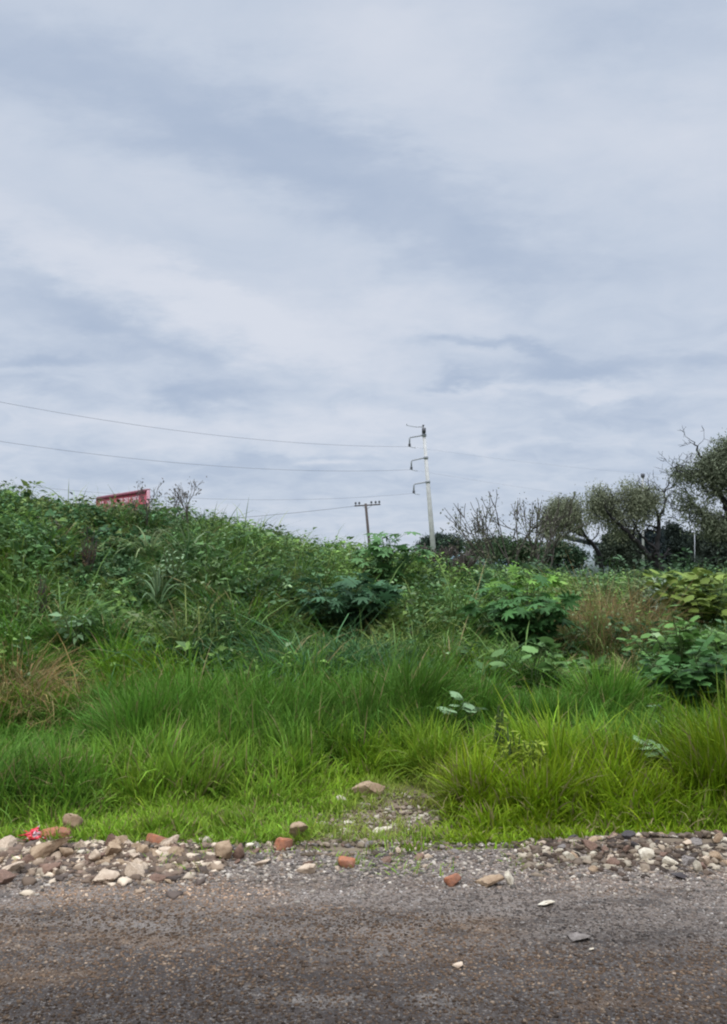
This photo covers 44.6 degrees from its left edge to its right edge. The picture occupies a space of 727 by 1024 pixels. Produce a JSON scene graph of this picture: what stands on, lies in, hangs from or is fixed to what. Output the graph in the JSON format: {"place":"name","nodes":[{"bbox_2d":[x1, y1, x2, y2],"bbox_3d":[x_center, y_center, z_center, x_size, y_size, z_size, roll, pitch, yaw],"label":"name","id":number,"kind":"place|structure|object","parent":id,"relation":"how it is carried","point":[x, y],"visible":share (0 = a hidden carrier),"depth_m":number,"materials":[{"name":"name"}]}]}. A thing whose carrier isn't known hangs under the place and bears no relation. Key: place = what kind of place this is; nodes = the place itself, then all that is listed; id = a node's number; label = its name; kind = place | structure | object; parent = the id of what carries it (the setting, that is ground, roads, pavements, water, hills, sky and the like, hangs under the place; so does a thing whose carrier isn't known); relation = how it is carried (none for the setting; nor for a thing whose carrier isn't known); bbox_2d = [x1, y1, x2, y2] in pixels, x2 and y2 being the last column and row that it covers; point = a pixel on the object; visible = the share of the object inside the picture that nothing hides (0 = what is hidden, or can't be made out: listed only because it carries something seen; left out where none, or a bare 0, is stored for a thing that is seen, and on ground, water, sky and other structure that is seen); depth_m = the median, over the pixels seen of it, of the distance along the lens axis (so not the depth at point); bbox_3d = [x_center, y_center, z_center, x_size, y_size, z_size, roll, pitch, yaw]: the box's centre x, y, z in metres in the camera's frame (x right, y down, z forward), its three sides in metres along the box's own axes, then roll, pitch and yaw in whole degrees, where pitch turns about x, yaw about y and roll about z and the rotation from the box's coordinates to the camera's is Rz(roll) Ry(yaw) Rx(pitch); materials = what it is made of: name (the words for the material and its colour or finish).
{"place":"outdoors","nodes":[
{"label":"outdoors","id":0,"kind":"place"},
{"bbox_2d":[0,844,726,1023],"bbox_3d":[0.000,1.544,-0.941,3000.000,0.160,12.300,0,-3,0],"label":"road","id":1,"kind":"structure","parent":0,"point":[317,973],"depth_m":3.64,"materials":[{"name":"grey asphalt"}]},
{"bbox_2d":[0,869,15,884],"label":"stone","id":2,"kind":"object","parent":1,"relation":"on","point":[6,876],"visible":0.94,"depth_m":4.44,"materials":[{"name":"brown stone"}]},
{"bbox_2d":[149,873,165,881],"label":"stone","id":3,"kind":"object","parent":1,"relation":"on","point":[156,877],"visible":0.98,"depth_m":4.46,"materials":[{"name":"brown stone"}]},
{"bbox_2d":[215,839,231,858],"bbox_3d":[-0.756,1.832,4.768,0.090,0.132,0.092,1,-3,-18],"label":"stone","id":4,"kind":"object","parent":1,"relation":"on","point":[223,849],"visible":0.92,"depth_m":4.74,"materials":[{"name":"beige stone"}]},
{"bbox_2d":[232,843,244,858],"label":"stone","id":5,"kind":"object","parent":1,"relation":"on","point":[238,853],"visible":0.91,"depth_m":4.77,"materials":[{"name":"brown stone"}]},
{"bbox_2d":[338,856,355,867],"bbox_3d":[-0.090,1.858,4.689,0.095,0.052,0.068,9,1,-1],"label":"brick","id":6,"kind":"object","parent":1,"relation":"on","point":[345,861],"visible":0.94,"depth_m":4.66,"materials":[{"name":"orange brick"}]},
{"bbox_2d":[444,873,461,886],"bbox_3d":[0.448,1.839,4.427,0.082,0.052,0.062,-11,-20,-24],"label":"brick","id":7,"kind":"object","parent":1,"relation":"on","point":[454,879],"visible":1,"depth_m":4.40,"materials":[{"name":"brick"}]},
{"bbox_2d":[474,874,503,886],"bbox_3d":[0.626,1.841,4.408,0.161,0.043,0.096,-19,-3,4],"label":"flat stone","id":8,"kind":"object","parent":1,"relation":"on","point":[488,880],"visible":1,"depth_m":4.40,"materials":[{"name":"beige stone"}]},
{"bbox_2d":[566,931,590,941],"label":"flat stone","id":9,"kind":"object","parent":1,"relation":"on","point":[573,936],"visible":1,"depth_m":3.77,"materials":[{"name":"grey stone"}]},
{"bbox_2d":[511,830,726,880],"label":"rubble","id":10,"kind":"object","parent":1,"relation":"on","point":[543,853],"visible":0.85,"depth_m":4.76,"materials":[{"name":"grey stone"}]},
{"bbox_2d":[581,839,596,850],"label":"stone","id":11,"kind":"object","parent":10,"relation":"on","point":[590,845],"visible":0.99,"depth_m":4.81,"materials":[{"name":"brown stone"}]},
{"bbox_2d":[605,857,619,865],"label":"stone","id":12,"kind":"object","parent":10,"relation":"on","point":[612,860],"visible":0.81,"depth_m":4.66,"materials":[{"name":"stone"}]},
{"bbox_2d":[621,830,635,839],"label":"stone","id":13,"kind":"object","parent":10,"relation":"on","point":[627,834],"visible":0.92,"depth_m":4.90,"materials":[{"name":"grey stone"}]},
{"bbox_2d":[638,847,654,859],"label":"stone","id":14,"kind":"object","parent":10,"relation":"on","point":[644,853],"visible":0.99,"depth_m":4.71,"materials":[{"name":"white stone"}]},
{"bbox_2d":[662,856,678,864],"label":"stone","id":15,"kind":"object","parent":10,"relation":"on","point":[667,860],"visible":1,"depth_m":4.65,"materials":[{"name":"white stone"}]},
{"bbox_2d":[681,855,695,865],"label":"stone","id":16,"kind":"object","parent":10,"relation":"on","point":[686,859],"visible":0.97,"depth_m":4.69,"materials":[{"name":"grey stone"}]},
{"bbox_2d":[693,860,702,871],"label":"stone","id":17,"kind":"object","parent":10,"relation":"on","point":[697,866],"visible":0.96,"depth_m":4.58,"materials":[{"name":"beige stone"}]},
{"bbox_2d":[0,565,726,875],"bbox_3d":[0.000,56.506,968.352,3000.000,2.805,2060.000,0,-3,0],"label":"ground","id":18,"kind":"structure","parent":0,"point":[356,848],"depth_m":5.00,"materials":[{"name":"green plant"}]},
{"bbox_2d":[8,632,38,662],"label":"broadleaf plant","id":19,"kind":"object","parent":18,"relation":"on","point":[27,637],"visible":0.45,"depth_m":9.21,"materials":[{"name":"green plant"}]},
{"bbox_2d":[35,574,50,625],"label":"dock weed","id":20,"kind":"object","parent":18,"relation":"on","point":[42,605],"visible":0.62,"depth_m":10.45,"materials":[{"name":"green plant"}]},
{"bbox_2d":[49,612,96,653],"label":"broadleaf plant","id":21,"kind":"object","parent":18,"relation":"on","point":[56,618],"visible":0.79,"depth_m":9.68,"materials":[{"name":"green plant"}]},
{"bbox_2d":[63,813,82,829],"bbox_3d":[-1.723,1.838,5.260,0.119,0.104,0.096,1,-4,-19],"label":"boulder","id":22,"kind":"object","parent":18,"relation":"on","point":[75,819],"visible":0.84,"depth_m":5.23,"materials":[{"name":"beige stone"}]},
{"bbox_2d":[72,527,102,573],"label":"dock weed","id":23,"kind":"object","parent":18,"relation":"on","point":[88,560],"visible":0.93,"depth_m":12.17,"materials":[{"name":"green plant"}]},
{"bbox_2d":[0,604,201,733],"bbox_3d":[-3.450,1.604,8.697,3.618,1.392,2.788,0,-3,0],"label":"dry grass","id":24,"kind":"structure","parent":18,"relation":"on","point":[39,680],"depth_m":8.40,"materials":[{"name":"brown plant"}]},
{"bbox_2d":[0,489,201,565],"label":"vines","id":25,"kind":"object","parent":18,"relation":"on","point":[102,529],"visible":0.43,"depth_m":14.09,"materials":[{"name":"green plant"}]},
{"bbox_2d":[0,835,230,899],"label":"rubble","id":26,"kind":"object","parent":18,"relation":"on","point":[92,868],"visible":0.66,"depth_m":4.67,"materials":[{"name":"grey stone"}]},
{"bbox_2d":[0,835,16,847],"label":"stone","id":27,"kind":"object","parent":26,"relation":"on","point":[8,841],"visible":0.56,"depth_m":4.87,"materials":[{"name":"beige stone"}]},
{"bbox_2d":[2,861,24,871],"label":"flat stone","id":28,"kind":"object","parent":26,"relation":"on","point":[14,866],"visible":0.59,"depth_m":4.57,"materials":[{"name":"beige stone"}]},
{"bbox_2d":[19,854,34,863],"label":"stone","id":29,"kind":"object","parent":26,"relation":"on","point":[27,858],"visible":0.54,"depth_m":4.69,"materials":[{"name":"stone"}]},
{"bbox_2d":[18,825,45,840],"bbox_3d":[-1.883,1.835,5.071,0.186,0.090,0.117,0,-3,0],"label":"plastic wrapper","id":30,"kind":"object","parent":26,"relation":"on","point":[35,832],"visible":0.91,"depth_m":5.04,"materials":[{"name":"red plastic"}]},
{"bbox_2d":[38,862,61,874],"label":"stone","id":31,"kind":"object","parent":26,"relation":"on","point":[47,867],"visible":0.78,"depth_m":4.58,"materials":[{"name":"brown stone"}]},
{"bbox_2d":[29,836,72,858],"bbox_3d":[-1.707,1.823,4.800,0.240,0.086,0.228,-14,9,8],"label":"flat stone","id":32,"kind":"object","parent":26,"relation":"on","point":[44,849],"visible":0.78,"depth_m":4.77,"materials":[{"name":"beige stone"}]},
{"bbox_2d":[41,826,70,837],"bbox_3d":[-1.776,1.856,5.118,0.168,0.064,0.124,8,-2,-17],"label":"brick","id":33,"kind":"object","parent":26,"relation":"on","point":[62,830],"visible":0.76,"depth_m":5.08,"materials":[{"name":"brown brick"}]},
{"bbox_2d":[59,847,73,857],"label":"stone","id":34,"kind":"object","parent":26,"relation":"on","point":[66,852],"visible":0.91,"depth_m":4.76,"materials":[{"name":"beige stone"}]},
{"bbox_2d":[88,849,100,861],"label":"stone","id":35,"kind":"object","parent":26,"relation":"on","point":[94,855],"visible":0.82,"depth_m":4.72,"materials":[{"name":"beige stone"}]},
{"bbox_2d":[92,869,119,882],"bbox_3d":[-1.297,1.841,4.464,0.144,0.072,0.091,2,-4,-26],"label":"flat stone","id":36,"kind":"object","parent":26,"relation":"on","point":[103,875],"visible":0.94,"depth_m":4.44,"materials":[{"name":"beige stone"}]},
{"bbox_2d":[105,841,122,856],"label":"cobble","id":37,"kind":"object","parent":26,"relation":"on","point":[112,848],"visible":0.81,"depth_m":4.78,"materials":[{"name":"beige stone"}]},
{"bbox_2d":[124,862,144,876],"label":"stone","id":38,"kind":"object","parent":26,"relation":"on","point":[131,868],"visible":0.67,"depth_m":4.54,"materials":[{"name":"beige stone"}]},
{"bbox_2d":[136,845,149,852],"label":"stone","id":39,"kind":"object","parent":26,"relation":"on","point":[142,848],"visible":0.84,"depth_m":4.80,"materials":[{"name":"beige stone"}]},
{"bbox_2d":[146,833,167,843],"bbox_3d":[-1.164,1.872,5.038,0.136,0.056,0.104,13,-30,12],"label":"brick","id":40,"kind":"object","parent":26,"relation":"on","point":[152,838],"visible":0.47,"depth_m":5.00,"materials":[{"name":"orange brick"}]},
{"bbox_2d":[158,835,178,845],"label":"stone","id":41,"kind":"object","parent":26,"relation":"on","point":[172,839],"visible":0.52,"depth_m":4.95,"materials":[{"name":"beige stone"}]},
{"bbox_2d":[167,846,184,855],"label":"stone","id":42,"kind":"object","parent":26,"relation":"on","point":[177,850],"visible":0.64,"depth_m":4.79,"materials":[{"name":"beige stone"}]},
{"bbox_2d":[96,489,149,510],"bbox_3d":[-7.217,0.932,26.591,0.264,3.001,3.966,3,-4,-37],"label":"signboard","id":43,"kind":"object","parent":18,"relation":"on","point":[126,496],"visible":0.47,"depth_m":26.24,"materials":[{"name":"red paint"}]},
{"bbox_2d":[128,478,163,531],"bbox_3d":[-3.688,-0.024,14.673,0.643,1.106,0.584,3,-4,-37],"label":"bare sapling","id":44,"kind":"object","parent":18,"relation":"on","point":[143,497],"visible":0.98,"depth_m":14.62,"materials":[{"name":"brown plant"}]},
{"bbox_2d":[112,525,182,559],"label":"reed clump","id":45,"kind":"object","parent":18,"relation":"on","point":[145,543],"visible":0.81,"depth_m":12.89,"materials":[{"name":"green plant"}]},
{"bbox_2d":[117,565,202,607],"bbox_3d":[-2.564,0.962,11.317,1.203,0.625,1.163,0,-3,0],"label":"reed clump","id":46,"kind":"object","parent":18,"relation":"on","point":[157,582],"visible":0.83,"depth_m":11.32,"materials":[{"name":"green plant"}]},
{"bbox_2d":[153,541,187,600],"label":"broadleaf plant","id":47,"kind":"object","parent":18,"relation":"on","point":[169,572],"visible":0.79,"depth_m":11.54,"materials":[{"name":"green plant"}]},
{"bbox_2d":[165,476,206,524],"bbox_3d":[-2.894,0.015,14.237,0.554,1.209,0.777,2,-4,-37],"label":"bare sapling","id":48,"kind":"object","parent":18,"relation":"on","point":[181,501],"visible":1,"depth_m":14.24,"materials":[{"name":"brown plant"}]},
{"bbox_2d":[146,523,233,561],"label":"reed clump","id":49,"kind":"object","parent":18,"relation":"on","point":[188,542],"visible":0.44,"depth_m":12.65,"materials":[{"name":"green plant"}]},
{"bbox_2d":[236,554,298,582],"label":"leafy bush","id":50,"kind":"object","parent":18,"relation":"on","point":[253,562],"visible":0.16,"depth_m":12.30,"materials":[{"name":"green plant"}]},
{"bbox_2d":[274,837,292,850],"bbox_3d":[-0.451,1.859,4.948,0.105,0.078,0.080,-1,-3,-29],"label":"brick","id":51,"kind":"object","parent":18,"relation":"on","point":[281,843],"visible":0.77,"depth_m":4.92,"materials":[{"name":"orange brick"}]},
{"bbox_2d":[289,821,307,837],"bbox_3d":[-0.378,1.828,5.121,0.114,0.087,0.112,-21,-41,-9],"label":"boulder","id":52,"kind":"object","parent":18,"relation":"on","point":[302,826],"visible":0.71,"depth_m":5.09,"materials":[{"name":"beige stone"}]},
{"bbox_2d":[286,572,403,630],"bbox_3d":[-0.253,1.188,11.327,1.586,0.896,1.519,0,-3,0],"label":"castor plant","id":53,"kind":"object","parent":18,"relation":"on","point":[358,601],"visible":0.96,"depth_m":11.11,"materials":[{"name":"green plant"}]},
{"bbox_2d":[317,546,379,569],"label":"leafy bush","id":54,"kind":"object","parent":18,"relation":"on","point":[339,554],"visible":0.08,"depth_m":14.64,"materials":[{"name":"green plant"}]},
{"bbox_2d":[249,776,471,858],"bbox_3d":[0.065,1.904,5.628,1.768,0.091,1.730,0,-3,0],"label":"rubble","id":55,"kind":"object","parent":18,"relation":"on","point":[329,841],"visible":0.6,"depth_m":5.46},
{"bbox_2d":[0,485,726,737],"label":"grass","id":56,"kind":"structure","parent":18,"relation":"on","point":[96,661],"depth_m":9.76,"materials":[{"name":"green plant"}]},
{"bbox_2d":[0,477,726,701],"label":"weeds","id":57,"kind":"object","parent":18,"relation":"on","point":[418,571],"visible":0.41,"depth_m":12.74,"materials":[{"name":"green plant"}]},
{"bbox_2d":[5,833,726,904],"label":"gravel","id":58,"kind":"structure","parent":18,"relation":"on","point":[252,869],"depth_m":4.60,"materials":[{"name":"grey gravel"}]},
{"bbox_2d":[295,863,316,873],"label":"flat stone","id":59,"kind":"object","parent":58,"relation":"on","point":[308,868],"visible":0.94,"depth_m":4.58,"materials":[{"name":"beige stone"}]},
{"bbox_2d":[504,871,513,884],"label":"stone","id":60,"kind":"object","parent":58,"relation":"on","point":[509,878],"visible":1,"depth_m":4.41,"materials":[{"name":"white stone"}]},
{"bbox_2d":[354,501,379,553],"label":"power pole","id":61,"kind":"object","parent":18,"relation":"on","point":[366,515],"visible":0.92,"depth_m":80.05,"materials":[{"name":"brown wood"}]},
{"bbox_2d":[352,781,384,796],"bbox_3d":[0.037,1.891,6.036,0.232,0.128,0.126,-11,8,-11],"label":"boulder","id":62,"kind":"object","parent":18,"relation":"on","point":[367,784],"visible":0.72,"depth_m":6.00,"materials":[{"name":"beige stone"}]},
{"bbox_2d":[348,531,435,585],"bbox_3d":[0.413,0.827,13.508,0.964,1.120,1.261,3,-5,-43],"label":"castor plant","id":63,"kind":"object","parent":18,"relation":"on","point":[382,553],"visible":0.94,"depth_m":13.48,"materials":[{"name":"green plant"}]},
{"bbox_2d":[406,423,435,550],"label":"power pole","id":64,"kind":"object","parent":18,"relation":"on","point":[430,514],"visible":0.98,"depth_m":60.11,"materials":[{"name":"concrete"}]},
{"bbox_2d":[2,402,408,446],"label":"power line","id":65,"kind":"object","parent":64,"relation":"attached to","point":[217,435],"visible":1,"depth_m":50.41,"materials":[{"name":"metal"}]},
{"bbox_2d":[0,441,410,470],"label":"power line","id":66,"kind":"object","parent":64,"relation":"attached to","point":[183,463],"visible":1,"depth_m":48.79,"materials":[{"name":"metal"}]},
{"bbox_2d":[1,483,411,499],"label":"power line","id":67,"kind":"object","parent":64,"relation":"attached to","point":[205,498],"visible":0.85,"depth_m":51.28,"materials":[{"name":"metal"}]},
{"bbox_2d":[414,529,453,552],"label":"evergreen tree","id":68,"kind":"object","parent":18,"relation":"on","point":[438,537],"visible":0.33,"depth_m":94.34,"materials":[{"name":"green plant"}]},
{"bbox_2d":[411,543,484,576],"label":"leafy bush","id":69,"kind":"object","parent":18,"relation":"on","point":[464,559],"visible":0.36,"depth_m":15.42,"materials":[{"name":"plant"}]},
{"bbox_2d":[435,532,465,556],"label":"evergreen tree","id":70,"kind":"object","parent":18,"relation":"on","point":[447,544],"visible":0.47,"depth_m":91.40,"materials":[{"name":"green plant"}]},
{"bbox_2d":[426,562,482,586],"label":"leafy bush","id":71,"kind":"object","parent":18,"relation":"on","point":[446,564],"visible":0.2,"depth_m":14.94,"materials":[{"name":"green plant"}]},
{"bbox_2d":[437,691,487,737],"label":"broadleaf plant","id":72,"kind":"object","parent":18,"relation":"on","point":[468,707],"visible":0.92,"depth_m":7.27,"materials":[{"name":"green plant"}]},
{"bbox_2d":[453,532,507,569],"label":"evergreen tree","id":73,"kind":"object","parent":18,"relation":"on","point":[476,547],"visible":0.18,"depth_m":74.33,"materials":[{"name":"green plant"}]},
{"bbox_2d":[456,570,513,600],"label":"leafy bush","id":74,"kind":"object","parent":18,"relation":"on","point":[483,575],"visible":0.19,"depth_m":13.65,"materials":[{"name":"green plant"}]},
{"bbox_2d":[489,704,508,759],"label":"goosefoot weed","id":75,"kind":"object","parent":18,"relation":"on","point":[498,725],"visible":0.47,"depth_m":6.41,"materials":[{"name":"green plant"}]},
{"bbox_2d":[476,532,545,573],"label":"leafy tree","id":76,"kind":"object","parent":18,"relation":"on","point":[523,553],"visible":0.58,"depth_m":44.48,"materials":[{"name":"green plant"}]},
{"bbox_2d":[484,561,547,580],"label":"leafy bush","id":77,"kind":"object","parent":18,"relation":"on","point":[498,566],"visible":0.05,"depth_m":18.75,"materials":[{"name":"green plant"}]},
{"bbox_2d":[440,488,595,570],"bbox_3d":[5.684,1.222,33.538,5.472,4.368,5.564,0,-3,0],"label":"bare shrub","id":78,"kind":"object","parent":18,"relation":"on","point":[482,530],"visible":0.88,"depth_m":33.30,"materials":[{"name":"brown plant"}]},
{"bbox_2d":[456,574,581,650],"bbox_3d":[1.990,1.351,11.369,1.636,1.108,1.299,0,-3,0],"label":"castor plant","id":79,"kind":"object","parent":18,"relation":"on","point":[514,620],"visible":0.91,"depth_m":11.16,"materials":[{"name":"green plant"}]},
{"bbox_2d":[489,724,548,779],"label":"goosefoot weed","id":80,"kind":"object","parent":18,"relation":"on","point":[512,752],"visible":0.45,"depth_m":6.09,"materials":[{"name":"green plant"}]},
{"bbox_2d":[478,561,563,615],"bbox_3d":[2.222,1.244,12.525,1.239,1.103,1.153,-1,-3,11],"label":"leafy bush","id":81,"kind":"object","parent":18,"relation":"on","point":[552,579],"visible":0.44,"depth_m":12.58,"materials":[{"name":"green plant"}]},
{"bbox_2d":[482,492,559,573],"bbox_3d":[6.561,1.401,36.439,3.054,4.365,2.288,-1,-4,18],"label":"bare shrub","id":82,"kind":"object","parent":18,"relation":"on","point":[551,531],"visible":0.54,"depth_m":35.86,"materials":[{"name":"brown plant"}]},
{"bbox_2d":[484,636,571,690],"bbox_3d":[1.706,1.626,9.361,0.890,0.656,0.737,0,-3,0],"label":"broadleaf plant","id":83,"kind":"object","parent":18,"relation":"on","point":[543,646],"visible":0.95,"depth_m":9.27,"materials":[{"name":"green plant"}]},
{"bbox_2d":[397,539,726,593],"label":"weeds","id":84,"kind":"object","parent":18,"relation":"on","point":[643,564],"visible":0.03,"depth_m":18.99,"materials":[{"name":"green plant"}]},
{"bbox_2d":[537,538,593,573],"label":"leafy tree","id":85,"kind":"object","parent":18,"relation":"on","point":[576,558],"visible":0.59,"depth_m":61.53,"materials":[{"name":"green plant"}]},
{"bbox_2d":[528,492,603,574],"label":"pepper tree","id":86,"kind":"object","parent":18,"relation":"on","point":[563,501],"visible":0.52,"depth_m":57.79,"materials":[{"name":"green plant"}]},
{"bbox_2d":[585,526,645,574],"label":"leafy tree","id":87,"kind":"object","parent":18,"relation":"on","point":[623,550],"visible":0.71,"depth_m":65.29,"materials":[{"name":"green plant"}]},
{"bbox_2d":[530,552,709,665],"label":"dry grass","id":88,"kind":"structure","parent":18,"relation":"on","point":[599,612],"depth_m":11.77,"materials":[{"name":"plant"}]},
{"bbox_2d":[574,460,686,570],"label":"pepper tree","id":89,"kind":"object","parent":18,"relation":"on","point":[603,507],"visible":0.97,"depth_m":55.73,"materials":[{"name":"green plant"}]},
{"bbox_2d":[600,568,665,618],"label":"leafy bush","id":90,"kind":"object","parent":18,"relation":"on","point":[638,587],"visible":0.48,"depth_m":13.96,"materials":[{"name":"green plant"}]},
{"bbox_2d":[623,523,670,576],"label":"evergreen tree","id":91,"kind":"object","parent":18,"relation":"on","point":[648,537],"visible":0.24,"depth_m":71.21,"materials":[{"name":"green plant"}]},
{"bbox_2d":[626,735,670,768],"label":"broadleaf plant","id":92,"kind":"object","parent":18,"relation":"on","point":[654,753],"visible":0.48,"depth_m":6.15,"materials":[{"name":"green plant"}]},
{"bbox_2d":[636,577,679,617],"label":"leafy bush","id":93,"kind":"object","parent":18,"relation":"on","point":[651,601],"visible":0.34,"depth_m":13.83,"materials":[{"name":"green plant"}]},
{"bbox_2d":[616,605,726,668],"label":"broadleaf bush","id":94,"kind":"object","parent":18,"relation":"on","point":[687,634],"visible":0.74,"depth_m":10.00,"materials":[{"name":"green plant"}]},
{"bbox_2d":[660,516,698,573],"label":"evergreen tree","id":95,"kind":"object","parent":18,"relation":"on","point":[677,544],"visible":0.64,"depth_m":73.21,"materials":[{"name":"green plant"}]},
{"bbox_2d":[637,635,726,705],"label":"broadleaf bush","id":96,"kind":"object","parent":18,"relation":"on","point":[700,669],"visible":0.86,"depth_m":8.39,"materials":[{"name":"green plant"}]},
{"bbox_2d":[641,566,726,625],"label":"leafy bush","id":97,"kind":"object","parent":18,"relation":"on","point":[704,601],"visible":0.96,"depth_m":12.92,"materials":[{"name":"green plant"}]},
{"bbox_2d":[658,427,726,559],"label":"pepper tree","id":98,"kind":"object","parent":18,"relation":"on","point":[711,466],"visible":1,"depth_m":45.86,"materials":[{"name":"green plant"}]},
{"bbox_2d":[682,527,706,557],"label":"evergreen tree","id":99,"kind":"object","parent":18,"relation":"on","point":[697,546],"visible":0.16,"depth_m":75.32,"materials":[{"name":"green plant"}]},
{"bbox_2d":[685,534,726,571],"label":"evergreen tree","id":100,"kind":"object","parent":18,"relation":"on","point":[710,551],"visible":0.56,"depth_m":61.38,"materials":[{"name":"green plant"}]},
{"bbox_2d":[0,0,726,554],"label":"sky","id":101,"kind":"structure","parent":0,"point":[497,228],"materials":[{"name":"grey"}]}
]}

